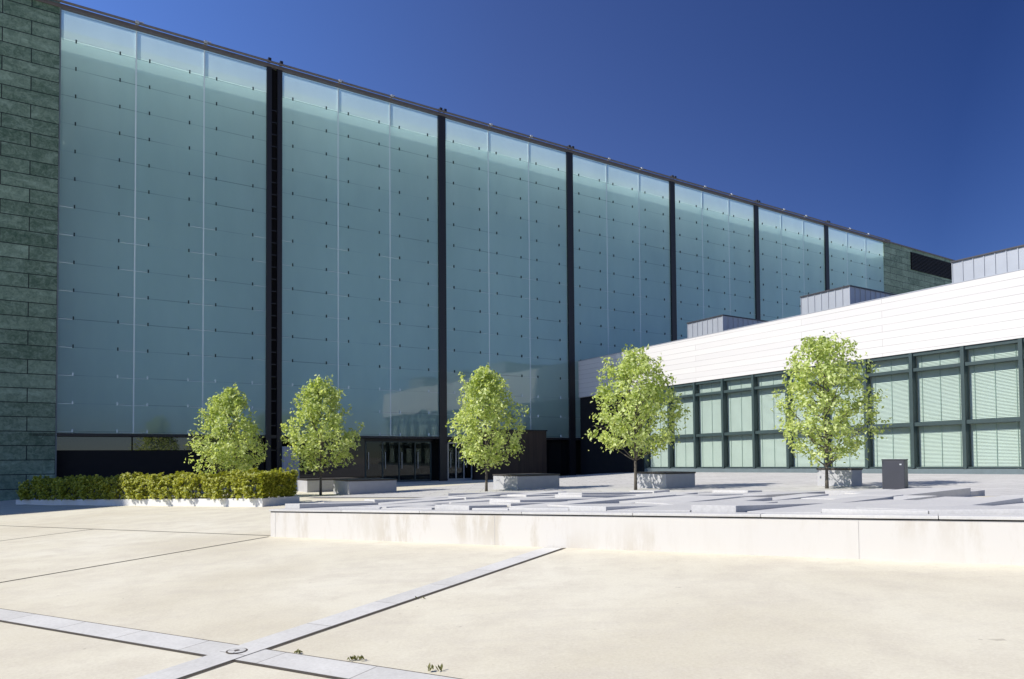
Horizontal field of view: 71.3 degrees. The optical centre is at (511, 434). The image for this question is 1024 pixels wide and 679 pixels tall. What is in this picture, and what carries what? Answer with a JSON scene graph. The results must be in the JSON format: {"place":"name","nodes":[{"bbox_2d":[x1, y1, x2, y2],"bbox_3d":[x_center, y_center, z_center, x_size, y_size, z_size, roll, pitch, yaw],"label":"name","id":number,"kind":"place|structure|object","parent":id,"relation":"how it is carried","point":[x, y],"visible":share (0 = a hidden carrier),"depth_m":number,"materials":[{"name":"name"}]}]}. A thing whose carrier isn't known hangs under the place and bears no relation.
{"place":"outdoors","nodes":[
{"label":"outdoors","id":0,"kind":"place"},
{"bbox_2d":[0,474,1023,678],"bbox_3d":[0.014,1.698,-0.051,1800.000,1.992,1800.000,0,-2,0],"label":"ground","id":1,"kind":"structure","parent":0,"point":[571,613],"depth_m":7.02,"materials":[{"name":"beige concrete"}]},
{"bbox_2d":[4,537,263,581],"bbox_3d":[-12.259,2.164,0.881,0.040,1.033,29.980,-1,-2,30],"label":"joint","id":2,"kind":"object","parent":1,"relation":"on","point":[127,560],"visible":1,"depth_m":11.33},
{"bbox_2d":[0,525,270,535],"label":"joint","id":3,"kind":"object","parent":1,"relation":"on","point":[138,530],"visible":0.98,"depth_m":16.20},
{"bbox_2d":[16,496,299,506],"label":"hedge bed kerb","id":4,"kind":"structure","parent":1,"relation":"on","point":[247,502],"depth_m":23.94,"materials":[{"name":"concrete"}]},
{"bbox_2d":[16,467,298,500],"bbox_3d":[-13.499,1.864,26.043,14.542,1.410,2.113,-1,-2,30],"label":"hedge","id":5,"kind":"object","parent":4,"relation":"on","point":[106,488],"visible":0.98,"depth_m":24.27,"materials":[{"name":"green plant"}]},
{"bbox_2d":[0,620,342,678],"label":"joint","id":6,"kind":"object","parent":1,"relation":"on","point":[178,651],"visible":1,"depth_m":5.93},
{"bbox_2d":[184,384,270,494],"bbox_3d":[-10.987,0.239,27.581,3.216,4.558,3.111,0,-2,0],"label":"young tree","id":7,"kind":"object","parent":1,"relation":"on","point":[226,408],"visible":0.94,"depth_m":27.13,"materials":[{"name":"green plant"}]},
{"bbox_2d":[0,609,456,678],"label":"paving band","id":8,"kind":"object","parent":1,"relation":"on","point":[331,667],"visible":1,"depth_m":5.95,"materials":[{"name":"grey stone"}]},
{"bbox_2d":[0,608,460,678],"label":"joint","id":9,"kind":"object","parent":1,"relation":"on","point":[237,644],"visible":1,"depth_m":5.83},
{"bbox_2d":[280,374,364,494],"bbox_3d":[-7.642,0.037,28.490,3.410,4.991,3.683,0,-2,0],"label":"young tree","id":10,"kind":"object","parent":1,"relation":"on","point":[317,391],"visible":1,"depth_m":28.39,"materials":[{"name":"green plant"}]},
{"bbox_2d":[296,477,349,491],"bbox_3d":[-8.357,2.288,32.247,2.340,0.660,1.640,1,-2,-33],"label":"planter","id":11,"kind":"object","parent":1,"relation":"on","point":[307,484],"visible":0.45,"depth_m":31.39,"materials":[{"name":"concrete"}]},
{"bbox_2d":[135,547,563,678],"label":"paving band","id":12,"kind":"object","parent":1,"relation":"on","point":[198,664],"visible":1,"depth_m":6.64,"materials":[{"name":"grey stone"}]},
{"bbox_2d":[226,648,247,653],"bbox_3d":[-2.239,1.756,5.809,0.170,0.008,0.170,0,-2,0],"label":"manhole cover","id":13,"kind":"object","parent":12,"relation":"on","point":[236,651],"visible":1,"depth_m":5.80,"materials":[{"name":"grey metal"}]},
{"bbox_2d":[347,655,364,659],"bbox_3d":[-1.189,1.692,5.428,0.135,0.042,0.062,0,-2,0],"label":"weed","id":14,"kind":"object","parent":1,"relation":"on","point":[356,658],"visible":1,"depth_m":5.43,"materials":[{"name":"green plant"}]},
{"bbox_2d":[180,548,563,678],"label":"joint","id":15,"kind":"object","parent":1,"relation":"on","point":[363,616],"visible":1,"depth_m":6.80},
{"bbox_2d":[426,663,442,670],"bbox_3d":[-0.550,1.652,5.090,0.118,0.055,0.070,-1,-2,17],"label":"weed","id":16,"kind":"object","parent":1,"relation":"on","point":[432,666],"visible":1,"depth_m":5.08,"materials":[{"name":"green plant"}]},
{"bbox_2d":[0,0,953,500],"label":"museum building","id":17,"kind":"structure","parent":1,"relation":"on","point":[188,228],"depth_m":39.93,"materials":[{"name":"teal glass"}]},
{"bbox_2d":[57,437,130,449],"bbox_3d":[-20.024,0.421,34.262,3.090,0.640,0.120,1,-2,-33],"label":"strip window","id":18,"kind":"structure","parent":17,"relation":"in","point":[63,443],"depth_m":34.19,"materials":[{"name":"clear glass"}]},
{"bbox_2d":[132,437,199,449],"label":"strip window","id":19,"kind":"structure","parent":17,"relation":"in","point":[139,443],"depth_m":35.80,"materials":[{"name":"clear glass"}]},
{"bbox_2d":[201,438,262,449],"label":"strip window","id":20,"kind":"structure","parent":17,"relation":"in","point":[213,440],"depth_m":37.40,"materials":[{"name":"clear glass"}]},
{"bbox_2d":[365,441,431,481],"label":"entrance door","id":21,"kind":"structure","parent":17,"relation":"in","point":[414,442],"depth_m":43.09,"materials":[{"name":"black metal"}]},
{"bbox_2d":[447,442,471,480],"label":"entrance door","id":22,"kind":"structure","parent":17,"relation":"in","point":[455,478],"depth_m":45.03,"materials":[{"name":"metal"}]},
{"bbox_2d":[269,488,1023,564],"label":"raised slab bed","id":23,"kind":"object","parent":1,"relation":"on","point":[958,525],"visible":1,"depth_m":10.27,"materials":[{"name":"white concrete"}]},
{"bbox_2d":[578,244,1023,474],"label":"gallery building","id":24,"kind":"structure","parent":1,"relation":"on","point":[949,360],"depth_m":32.14,"materials":[{"name":"white stone"}]},
{"bbox_2d":[643,386,667,467],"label":"window","id":25,"kind":"structure","parent":24,"relation":"in","point":[659,462],"depth_m":43.83,"materials":[{"name":"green glass"}]},
{"bbox_2d":[667,383,693,467],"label":"window","id":26,"kind":"structure","parent":24,"relation":"in","point":[684,459],"depth_m":42.03,"materials":[{"name":"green glass"}]},
{"bbox_2d":[692,379,721,467],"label":"window","id":27,"kind":"structure","parent":24,"relation":"in","point":[709,456],"depth_m":40.46,"materials":[{"name":"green glass"}]},
{"bbox_2d":[720,375,752,467],"bbox_3d":[12.195,-0.691,38.396,0.395,4.962,2.065,1,-2,-32],"label":"window","id":28,"kind":"structure","parent":24,"relation":"in","point":[740,452],"depth_m":38.69,"materials":[{"name":"green glass"}]},
{"bbox_2d":[751,370,785,467],"bbox_3d":[13.290,-0.770,36.646,0.395,4.962,2.065,1,-2,-32],"label":"window","id":29,"kind":"structure","parent":24,"relation":"in","point":[775,461],"depth_m":36.97,"materials":[{"name":"green glass"}]},
{"bbox_2d":[785,366,823,467],"bbox_3d":[14.385,-0.850,34.897,0.395,4.962,2.065,1,-2,-32],"label":"window","id":30,"kind":"structure","parent":24,"relation":"in","point":[801,461],"depth_m":35.37,"materials":[{"name":"green glass"}]},
{"bbox_2d":[822,360,864,467],"bbox_3d":[15.480,-0.929,33.149,0.395,4.962,2.065,1,-2,-32],"label":"window","id":31,"kind":"structure","parent":24,"relation":"in","point":[851,461],"depth_m":33.03,"materials":[{"name":"green glass"}]},
{"bbox_2d":[863,354,910,467],"bbox_3d":[16.575,-1.009,31.399,0.395,4.962,2.065,1,-2,-32],"label":"window","id":32,"kind":"structure","parent":24,"relation":"in","point":[880,454],"depth_m":31.51,"materials":[{"name":"green glass"}]},
{"bbox_2d":[908,347,962,467],"bbox_3d":[17.670,-1.088,29.650,0.395,4.962,2.065,1,-2,-32],"label":"window","id":33,"kind":"structure","parent":24,"relation":"in","point":[934,458],"depth_m":29.83,"materials":[{"name":"green glass"}]},
{"bbox_2d":[960,339,1020,467],"bbox_3d":[18.765,-1.168,27.900,0.395,4.962,2.065,1,-2,-32],"label":"window","id":34,"kind":"structure","parent":24,"relation":"in","point":[1013,450],"depth_m":28.06,"materials":[{"name":"green glass"}]},
{"bbox_2d":[1018,338,1023,467],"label":"window","id":35,"kind":"structure","parent":24,"relation":"in","point":[1020,340],"depth_m":26.87,"materials":[{"name":"green glass"}]},
{"bbox_2d":[60,0,1023,259],"label":"sky","id":36,"kind":"structure","parent":0,"point":[901,122],"materials":[{"name":"blue"}]},
{"bbox_2d":[323,472,1023,496],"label":"terrace paving","id":37,"kind":"structure","parent":0,"point":[1000,484],"depth_m":26.32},
{"bbox_2d":[333,478,396,494],"bbox_3d":[-6.065,2.150,29.393,2.040,0.680,1.940,1,-2,-33],"label":"planter","id":38,"kind":"object","parent":37,"relation":"on","point":[350,486],"visible":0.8,"depth_m":28.64,"materials":[{"name":"concrete"}]},
{"bbox_2d":[445,362,528,490],"bbox_3d":[-0.937,-0.246,26.821,3.174,4.964,3.548,0,-2,0],"label":"young tree","id":39,"kind":"object","parent":37,"relation":"on","point":[485,380],"visible":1,"depth_m":26.48,"materials":[{"name":"green plant"}]},
{"bbox_2d":[493,473,559,489],"bbox_3d":[0.564,1.893,28.436,2.040,0.670,1.790,1,-2,-33],"label":"planter","id":40,"kind":"object","parent":37,"relation":"on","point":[519,481],"visible":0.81,"depth_m":27.74,"materials":[{"name":"concrete"}]},
{"bbox_2d":[585,344,690,489],"bbox_3d":[4.304,-0.559,24.392,3.682,5.126,3.522,0,-2,0],"label":"young tree","id":41,"kind":"object","parent":37,"relation":"on","point":[628,371],"visible":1,"depth_m":24.22,"materials":[{"name":"green plant"}]},
{"bbox_2d":[637,471,695,488],"bbox_3d":[5.530,1.661,25.735,1.490,0.660,1.540,1,-2,-33],"label":"planter","id":42,"kind":"object","parent":37,"relation":"on","point":[665,479],"visible":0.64,"depth_m":25.18,"materials":[{"name":"concrete"}]},
{"bbox_2d":[770,331,891,488],"bbox_3d":[9.613,-0.688,22.256,3.478,4.950,3.476,0,-2,-28],"label":"young tree","id":43,"kind":"object","parent":37,"relation":"on","point":[825,350],"visible":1,"depth_m":21.74,"materials":[{"name":"green plant"}]},
{"bbox_2d":[816,468,862,486],"bbox_3d":[10.705,1.422,23.332,0.640,0.680,1.240,1,-2,-33],"label":"planter","id":44,"kind":"object","parent":37,"relation":"on","point":[850,477],"visible":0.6,"depth_m":22.97,"materials":[{"name":"concrete"}]},
{"bbox_2d":[881,459,907,488],"bbox_3d":[11.149,1.179,20.767,0.600,0.935,0.572,-2,-2,38],"label":"equipment box","id":45,"kind":"object","parent":37,"relation":"on","point":[894,473],"visible":0.81,"depth_m":20.56,"materials":[{"name":"grey metal"}]}
]}

